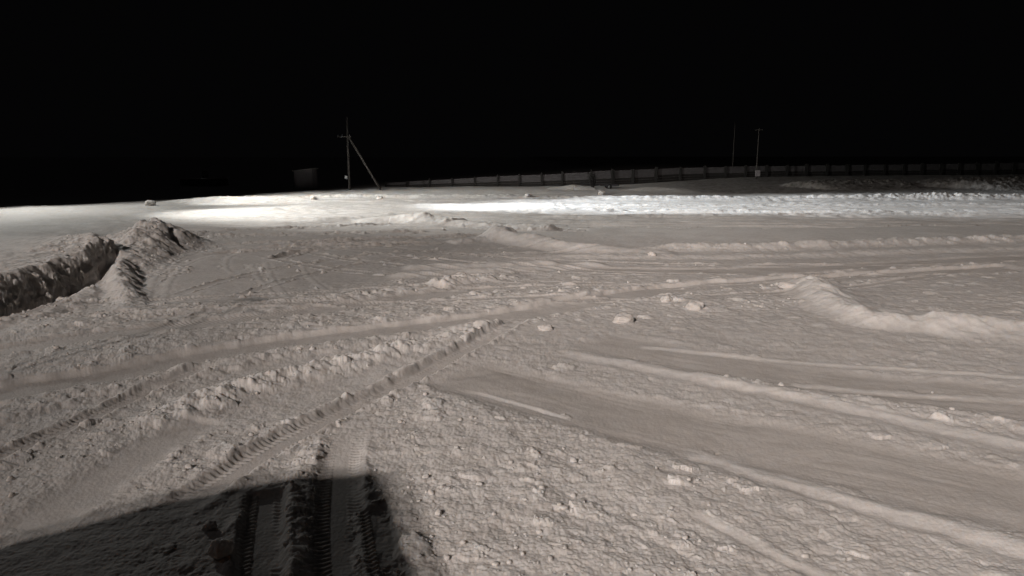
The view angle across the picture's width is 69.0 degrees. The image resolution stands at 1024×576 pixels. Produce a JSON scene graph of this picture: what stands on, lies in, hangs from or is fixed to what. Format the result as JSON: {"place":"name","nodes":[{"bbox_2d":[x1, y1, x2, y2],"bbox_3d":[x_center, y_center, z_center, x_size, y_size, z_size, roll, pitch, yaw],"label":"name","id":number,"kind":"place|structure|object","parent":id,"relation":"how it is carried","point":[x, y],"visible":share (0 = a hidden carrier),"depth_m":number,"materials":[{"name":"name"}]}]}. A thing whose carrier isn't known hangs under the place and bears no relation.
{"place":"outdoors","nodes":[
{"label":"outdoors","id":0,"kind":"place"},
{"bbox_2d":[0,157,1023,575],"bbox_3d":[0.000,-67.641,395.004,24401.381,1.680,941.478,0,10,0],"label":"snowy ground","id":1,"kind":"structure","parent":0,"point":[858,473],"depth_m":14.06,"materials":[{"name":"white snow"}]},
{"bbox_2d":[70,284,81,293],"bbox_3d":[-13.277,0.059,22.503,0.496,0.343,0.412,-2,10,-11],"label":"snow chunk","id":2,"kind":"object","parent":1,"relation":"on","point":[74,289],"visible":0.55,"depth_m":22.38,"materials":[{"name":"white snow"}]},
{"bbox_2d":[145,200,155,205],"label":"snow chunk","id":3,"kind":"object","parent":1,"relation":"on","point":[150,203],"visible":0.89,"depth_m":57.50,"materials":[{"name":"white snow"}]},
{"bbox_2d":[178,171,229,186],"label":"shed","id":4,"kind":"structure","parent":1,"relation":"on","point":[204,179],"depth_m":92.14,"materials":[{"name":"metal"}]},
{"bbox_2d":[201,171,208,185],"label":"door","id":5,"kind":"structure","parent":4,"relation":"in","point":[204,174],"depth_m":91.97,"materials":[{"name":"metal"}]},
{"bbox_2d":[201,520,216,530],"bbox_3d":[-3.284,2.580,8.086,0.143,0.096,0.142,3,11,18],"label":"snow chunk","id":6,"kind":"object","parent":1,"relation":"on","point":[208,525],"visible":1,"depth_m":8.04,"materials":[{"name":"white snow"}]},
{"bbox_2d":[208,538,233,559],"bbox_3d":[-2.918,2.620,7.468,0.250,0.223,0.229,-4,11,-23],"label":"snow chunk","id":7,"kind":"object","parent":1,"relation":"on","point":[220,548],"visible":1,"depth_m":7.42,"materials":[{"name":"white snow"}]},
{"bbox_2d":[292,168,317,189],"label":"shed","id":8,"kind":"structure","parent":1,"relation":"on","point":[305,179],"depth_m":85.17,"materials":[{"name":"metal"}]},
{"bbox_2d":[297,173,303,189],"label":"door","id":9,"kind":"structure","parent":8,"relation":"in","point":[300,176],"depth_m":85.12,"materials":[{"name":"metal"}]},
{"bbox_2d":[337,117,381,189],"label":"utility pole","id":10,"kind":"object","parent":1,"relation":"on","point":[367,168],"visible":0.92,"depth_m":82.79,"materials":[{"name":"grey wood"}]},
{"bbox_2d":[451,272,466,276],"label":"snow chunk","id":11,"kind":"object","parent":1,"relation":"on","point":[459,274],"visible":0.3,"depth_m":23.84,"materials":[{"name":"white snow"}]},
{"bbox_2d":[385,169,612,186],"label":"board fence","id":12,"kind":"object","parent":1,"relation":"on","point":[564,179],"visible":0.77,"depth_m":93.69,"materials":[{"name":"grey wood"}]},
{"bbox_2d":[6,230,1013,575],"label":"snow clods","id":13,"kind":"object","parent":1,"relation":"on","point":[438,512],"visible":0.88,"depth_m":9.16,"materials":[{"name":"white snow"}]},
{"bbox_2d":[537,324,552,330],"bbox_3d":[0.755,0.936,17.277,0.366,0.202,0.312,-4,11,-23],"label":"snow chunk","id":14,"kind":"object","parent":1,"relation":"on","point":[544,327],"visible":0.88,"depth_m":17.17,"materials":[{"name":"white snow"}]},
{"bbox_2d":[587,172,597,187],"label":"bare shrub","id":15,"kind":"object","parent":1,"relation":"on","point":[592,181],"visible":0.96,"depth_m":86.04,"materials":[{"name":"brown plant"}]},
{"bbox_2d":[598,189,605,194],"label":"snow chunk","id":16,"kind":"object","parent":1,"relation":"on","point":[601,192],"visible":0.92,"depth_m":74.84,"materials":[{"name":"white snow"}]},
{"bbox_2d":[595,184,618,188],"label":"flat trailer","id":17,"kind":"object","parent":1,"relation":"on","point":[608,186],"visible":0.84,"depth_m":86.94,"materials":[{"name":"metal"}]},
{"bbox_2d":[612,314,634,323],"bbox_3d":[2.690,0.773,18.148,0.555,0.280,0.453,-6,12,-28],"label":"snow chunk","id":18,"kind":"object","parent":1,"relation":"on","point":[621,318],"visible":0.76,"depth_m":18.00,"materials":[{"name":"white snow"}]},
{"bbox_2d":[648,251,656,255],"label":"snow chunk","id":19,"kind":"object","parent":1,"relation":"on","point":[651,253],"visible":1,"depth_m":28.95,"materials":[{"name":"white snow"}]},
{"bbox_2d":[660,295,672,301],"bbox_3d":[4.237,0.315,20.439,0.349,0.264,0.315,-9,14,-41],"label":"snow chunk","id":20,"kind":"object","parent":1,"relation":"on","point":[667,298],"visible":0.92,"depth_m":20.33,"materials":[{"name":"white snow"}]},
{"bbox_2d":[686,300,703,309],"bbox_3d":[4.833,0.496,19.607,0.493,0.338,0.460,-2,10,-11],"label":"snow chunk","id":21,"kind":"object","parent":1,"relation":"on","point":[694,305],"visible":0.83,"depth_m":19.48,"materials":[{"name":"white snow"}]},
{"bbox_2d":[732,126,734,166],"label":"slim pole","id":22,"kind":"object","parent":1,"relation":"on","point":[733,146],"visible":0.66,"depth_m":115.91,"materials":[{"name":"grey wood"}]},
{"bbox_2d":[755,128,760,178],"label":"slim pole","id":23,"kind":"object","parent":1,"relation":"on","point":[757,172],"visible":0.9,"depth_m":98.44,"materials":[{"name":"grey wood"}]},
{"bbox_2d":[777,281,796,288],"bbox_3d":[8.340,-0.061,22.481,0.634,0.268,0.358,4,11,23],"label":"snow chunk","id":24,"kind":"object","parent":1,"relation":"on","point":[783,284],"visible":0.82,"depth_m":22.39,"materials":[{"name":"white snow"}]},
{"bbox_2d":[613,162,1023,184],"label":"board fence","id":25,"kind":"object","parent":1,"relation":"on","point":[655,175],"visible":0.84,"depth_m":103.76,"materials":[{"name":"wood"}]},
{"bbox_2d":[0,0,1023,157],"label":"sky","id":26,"kind":"structure","parent":0,"point":[79,78],"materials":[{"name":"black"}]}
]}

